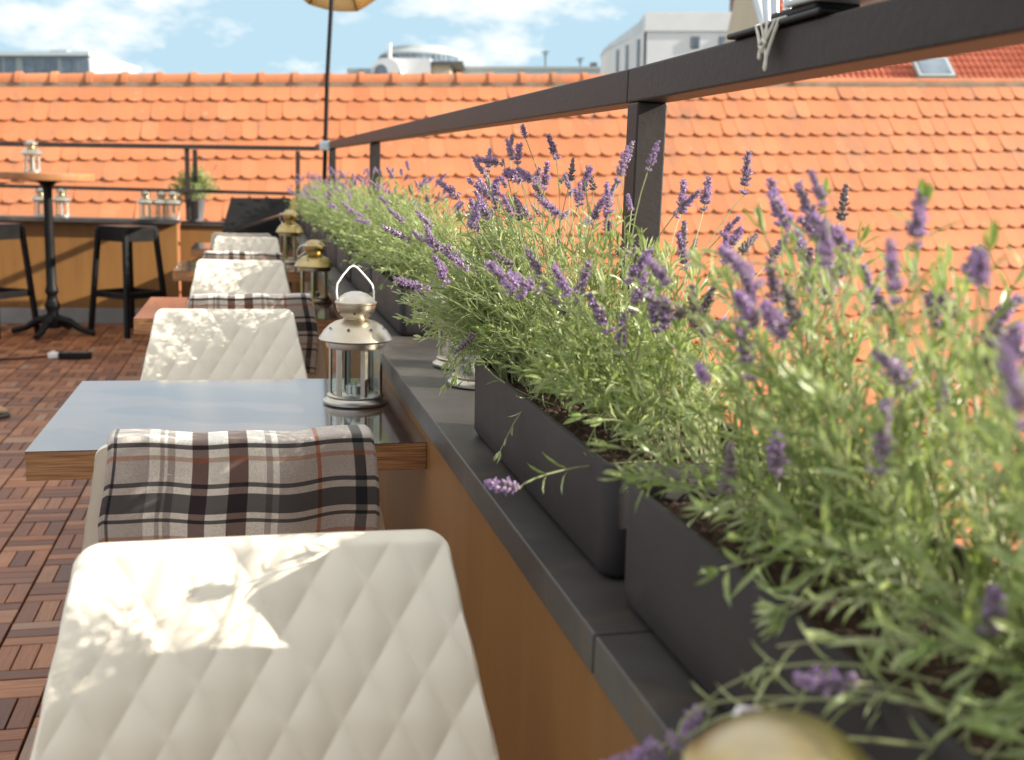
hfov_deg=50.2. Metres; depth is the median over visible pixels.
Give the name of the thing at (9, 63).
window
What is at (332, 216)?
lavender plant
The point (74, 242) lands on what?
parapet wall
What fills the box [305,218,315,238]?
planter box
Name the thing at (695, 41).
window
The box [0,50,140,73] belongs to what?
apartment building
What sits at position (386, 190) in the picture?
lavender plant
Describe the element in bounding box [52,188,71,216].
lantern
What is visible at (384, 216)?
lavender plant
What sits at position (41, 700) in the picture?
floor base
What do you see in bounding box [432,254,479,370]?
lantern
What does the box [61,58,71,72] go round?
window
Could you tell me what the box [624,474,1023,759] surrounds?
planter box
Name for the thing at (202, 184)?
lavender plant
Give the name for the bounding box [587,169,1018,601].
lavender plant
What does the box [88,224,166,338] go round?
bar stool
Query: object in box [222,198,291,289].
sloping cabinet
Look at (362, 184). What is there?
lavender plant
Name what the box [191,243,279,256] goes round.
cafe table
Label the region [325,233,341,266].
planter box
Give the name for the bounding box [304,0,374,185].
parasol
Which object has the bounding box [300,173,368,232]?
lavender plant
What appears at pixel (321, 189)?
lavender plant
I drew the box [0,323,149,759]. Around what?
floor
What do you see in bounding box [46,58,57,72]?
window
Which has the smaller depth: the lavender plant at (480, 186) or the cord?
the cord
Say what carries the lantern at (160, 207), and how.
on the parapet wall at (74, 242)
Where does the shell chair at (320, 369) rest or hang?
on the floor at (38, 519)
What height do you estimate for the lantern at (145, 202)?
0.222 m
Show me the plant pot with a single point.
(201, 204)
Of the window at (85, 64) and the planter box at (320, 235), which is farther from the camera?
the window at (85, 64)
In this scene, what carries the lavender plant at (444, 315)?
in the planter box at (586, 509)
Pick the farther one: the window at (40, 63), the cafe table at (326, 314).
the window at (40, 63)
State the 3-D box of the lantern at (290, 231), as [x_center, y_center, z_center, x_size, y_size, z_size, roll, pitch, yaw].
[-1.147,-0.742,5.649,0.145,0.276,0.147,-6,13,-36]
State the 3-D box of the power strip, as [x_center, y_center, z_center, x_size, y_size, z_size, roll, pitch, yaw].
[-2.801,-0.159,7.011,0.200,0.042,0.060,-1,10,-13]
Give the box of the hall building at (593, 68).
[462,62,600,74]
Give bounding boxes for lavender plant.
[168,155,220,200]
[283,171,318,214]
[286,172,331,221]
[287,175,339,216]
[290,172,321,206]
[295,167,347,236]
[296,170,349,207]
[300,172,348,208]
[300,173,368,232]
[302,166,396,240]
[303,172,357,212]
[312,175,388,221]
[317,168,408,266]
[319,169,387,237]
[327,167,459,264]
[327,168,431,230]
[340,160,469,296]
[340,167,503,289]
[345,175,461,254]
[381,123,638,397]
[388,134,561,394]
[453,150,787,494]
[473,140,741,462]
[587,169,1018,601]
[601,189,1023,759]
[679,178,1023,697]
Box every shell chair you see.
[30,529,499,759]
[81,444,384,552]
[140,308,307,379]
[186,300,325,378]
[190,259,289,294]
[202,255,290,292]
[210,233,270,247]
[213,236,279,252]
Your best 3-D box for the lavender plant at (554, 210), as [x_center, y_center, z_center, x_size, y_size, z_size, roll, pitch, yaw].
[0.103,-0.089,1.282,0.312,0.384,0.285,6,11,22]
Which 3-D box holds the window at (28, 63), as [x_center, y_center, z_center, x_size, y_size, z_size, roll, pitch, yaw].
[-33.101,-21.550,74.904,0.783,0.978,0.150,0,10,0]
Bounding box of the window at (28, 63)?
[22,58,34,72]
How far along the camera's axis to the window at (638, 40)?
61.43 m
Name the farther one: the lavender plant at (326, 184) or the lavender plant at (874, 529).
the lavender plant at (326, 184)
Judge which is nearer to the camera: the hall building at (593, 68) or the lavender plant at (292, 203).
the lavender plant at (292, 203)
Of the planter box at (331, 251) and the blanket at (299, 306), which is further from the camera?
the planter box at (331, 251)
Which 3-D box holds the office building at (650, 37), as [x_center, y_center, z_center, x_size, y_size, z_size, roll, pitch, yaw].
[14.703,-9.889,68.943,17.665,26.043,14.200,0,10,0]
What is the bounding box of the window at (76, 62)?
[72,58,81,72]
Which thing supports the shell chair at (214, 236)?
on the floor at (38, 519)
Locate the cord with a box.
[755,15,786,70]
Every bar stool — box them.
[0,222,39,338]
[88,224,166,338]
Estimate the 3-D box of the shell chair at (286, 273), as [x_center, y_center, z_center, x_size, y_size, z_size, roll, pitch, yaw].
[-1.259,-0.184,5.151,0.449,0.849,0.559,-1,10,-13]
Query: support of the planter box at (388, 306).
on the parapet wall at (576, 658)
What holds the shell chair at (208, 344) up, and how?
on the floor at (38, 519)
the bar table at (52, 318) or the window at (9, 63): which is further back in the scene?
the window at (9, 63)
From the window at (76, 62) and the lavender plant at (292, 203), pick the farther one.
the window at (76, 62)
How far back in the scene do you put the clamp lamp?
1.03 m
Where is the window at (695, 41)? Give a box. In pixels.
[691,37,699,48]
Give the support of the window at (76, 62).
in the apartment building at (63, 61)
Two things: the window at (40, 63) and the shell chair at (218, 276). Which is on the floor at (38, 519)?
the shell chair at (218, 276)
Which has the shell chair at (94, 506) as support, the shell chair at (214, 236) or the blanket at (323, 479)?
the blanket at (323, 479)
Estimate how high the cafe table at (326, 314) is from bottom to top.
0.750 m
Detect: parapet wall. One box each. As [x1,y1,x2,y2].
[0,215,179,323]
[180,220,223,296]
[291,221,726,759]
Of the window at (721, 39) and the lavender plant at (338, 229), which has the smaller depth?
the lavender plant at (338, 229)
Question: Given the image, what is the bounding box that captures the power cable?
[0,355,47,359]
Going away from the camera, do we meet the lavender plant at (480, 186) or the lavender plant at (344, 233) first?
the lavender plant at (480, 186)
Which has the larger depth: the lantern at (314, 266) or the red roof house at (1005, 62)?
the red roof house at (1005, 62)
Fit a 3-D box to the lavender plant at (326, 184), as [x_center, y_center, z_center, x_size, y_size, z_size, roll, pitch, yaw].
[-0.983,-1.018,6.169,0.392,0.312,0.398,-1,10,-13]
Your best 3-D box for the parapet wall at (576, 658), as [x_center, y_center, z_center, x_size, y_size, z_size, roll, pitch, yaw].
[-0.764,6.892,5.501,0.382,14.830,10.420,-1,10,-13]
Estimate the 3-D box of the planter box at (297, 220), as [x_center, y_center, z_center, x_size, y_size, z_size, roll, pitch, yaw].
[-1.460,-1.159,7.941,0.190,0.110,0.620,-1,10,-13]
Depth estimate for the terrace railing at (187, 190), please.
8.68 m
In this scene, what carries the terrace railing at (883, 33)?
on the parapet wall at (576, 658)
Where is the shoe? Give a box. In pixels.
[0,406,9,417]
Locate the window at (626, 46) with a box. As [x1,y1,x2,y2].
[625,45,627,69]
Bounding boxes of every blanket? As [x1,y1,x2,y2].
[98,425,379,542]
[189,293,318,374]
[204,251,285,271]
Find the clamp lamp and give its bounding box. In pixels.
[727,0,882,39]
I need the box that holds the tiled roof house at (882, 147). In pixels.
[0,71,1023,567]
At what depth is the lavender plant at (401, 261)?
2.63 m
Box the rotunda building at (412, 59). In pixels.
[347,43,465,73]
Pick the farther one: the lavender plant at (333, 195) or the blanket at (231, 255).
the lavender plant at (333, 195)
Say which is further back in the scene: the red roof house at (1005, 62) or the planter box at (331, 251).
the red roof house at (1005, 62)
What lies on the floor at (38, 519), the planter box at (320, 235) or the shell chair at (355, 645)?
the shell chair at (355, 645)
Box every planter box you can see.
[296,212,304,224]
[300,214,309,233]
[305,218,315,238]
[310,222,321,239]
[317,227,329,255]
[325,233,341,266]
[337,242,360,281]
[351,253,394,295]
[372,268,437,335]
[474,358,784,577]
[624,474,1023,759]
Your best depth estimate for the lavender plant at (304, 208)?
6.46 m
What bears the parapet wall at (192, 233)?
on the ground
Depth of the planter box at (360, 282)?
3.41 m
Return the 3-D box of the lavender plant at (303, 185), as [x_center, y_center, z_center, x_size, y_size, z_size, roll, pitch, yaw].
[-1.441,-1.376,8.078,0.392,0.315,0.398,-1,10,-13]
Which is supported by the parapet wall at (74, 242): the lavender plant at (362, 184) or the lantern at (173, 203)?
the lantern at (173, 203)
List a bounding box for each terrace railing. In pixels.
[0,142,315,219]
[315,0,1023,332]
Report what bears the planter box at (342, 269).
on the parapet wall at (576, 658)
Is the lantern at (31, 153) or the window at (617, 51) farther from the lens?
the window at (617, 51)
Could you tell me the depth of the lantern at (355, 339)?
2.12 m
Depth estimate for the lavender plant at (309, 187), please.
7.37 m
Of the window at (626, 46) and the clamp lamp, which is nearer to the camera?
the clamp lamp
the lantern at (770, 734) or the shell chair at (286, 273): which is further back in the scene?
the shell chair at (286, 273)
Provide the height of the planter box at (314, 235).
0.110 m
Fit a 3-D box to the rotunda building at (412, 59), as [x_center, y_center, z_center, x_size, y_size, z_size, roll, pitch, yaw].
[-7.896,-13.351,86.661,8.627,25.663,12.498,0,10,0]
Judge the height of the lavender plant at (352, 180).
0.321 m
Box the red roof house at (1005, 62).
[725,0,1023,77]
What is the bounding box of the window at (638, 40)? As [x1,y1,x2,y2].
[636,39,639,66]
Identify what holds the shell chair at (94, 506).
on the floor at (38, 519)
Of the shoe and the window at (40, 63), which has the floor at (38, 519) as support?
the shoe
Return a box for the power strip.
[58,352,91,358]
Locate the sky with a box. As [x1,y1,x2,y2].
[0,0,729,73]
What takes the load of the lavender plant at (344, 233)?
on the planter box at (360, 282)
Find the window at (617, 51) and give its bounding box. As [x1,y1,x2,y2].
[615,49,618,71]
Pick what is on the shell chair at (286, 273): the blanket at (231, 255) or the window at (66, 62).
the blanket at (231, 255)
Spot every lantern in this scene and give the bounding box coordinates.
[21,140,42,172]
[31,188,43,216]
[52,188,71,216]
[137,191,153,218]
[153,191,166,219]
[164,191,182,219]
[276,209,303,263]
[294,240,334,303]
[318,265,392,408]
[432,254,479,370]
[445,264,483,389]
[683,705,871,759]
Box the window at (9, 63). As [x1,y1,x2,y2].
[4,58,15,72]
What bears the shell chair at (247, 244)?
on the floor at (38, 519)
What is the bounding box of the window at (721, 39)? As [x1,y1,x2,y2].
[719,37,725,44]
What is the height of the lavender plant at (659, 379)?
0.325 m
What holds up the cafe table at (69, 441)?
on the floor at (38, 519)
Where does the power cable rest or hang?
on the floor at (38, 519)
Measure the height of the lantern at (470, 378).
0.222 m
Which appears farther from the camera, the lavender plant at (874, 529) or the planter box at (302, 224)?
the planter box at (302, 224)
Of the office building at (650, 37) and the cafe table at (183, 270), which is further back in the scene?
the office building at (650, 37)
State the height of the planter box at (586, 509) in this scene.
0.110 m
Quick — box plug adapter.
[48,351,58,357]
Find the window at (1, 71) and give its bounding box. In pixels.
[0,58,2,72]
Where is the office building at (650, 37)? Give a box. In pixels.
[600,0,733,73]
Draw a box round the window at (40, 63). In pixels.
[35,58,45,72]
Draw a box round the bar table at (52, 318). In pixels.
[0,171,95,339]
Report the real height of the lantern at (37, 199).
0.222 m
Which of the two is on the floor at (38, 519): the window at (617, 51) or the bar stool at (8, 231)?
the bar stool at (8, 231)
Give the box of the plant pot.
[184,196,205,220]
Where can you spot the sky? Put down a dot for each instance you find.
(153, 36)
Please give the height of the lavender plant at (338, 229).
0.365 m
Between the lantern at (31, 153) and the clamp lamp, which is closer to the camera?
the clamp lamp
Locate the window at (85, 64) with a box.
[81,58,88,72]
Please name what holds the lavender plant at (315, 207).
in the planter box at (314, 235)
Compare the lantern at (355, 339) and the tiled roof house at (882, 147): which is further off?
the tiled roof house at (882, 147)
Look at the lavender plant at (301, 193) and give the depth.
7.70 m
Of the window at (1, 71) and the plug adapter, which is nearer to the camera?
the plug adapter
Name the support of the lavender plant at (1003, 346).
in the planter box at (705, 633)
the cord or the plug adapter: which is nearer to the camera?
the cord
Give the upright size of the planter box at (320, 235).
0.110 m
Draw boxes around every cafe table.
[25,378,426,480]
[133,297,343,333]
[173,261,300,281]
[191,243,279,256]
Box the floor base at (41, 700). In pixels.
[0,487,85,759]

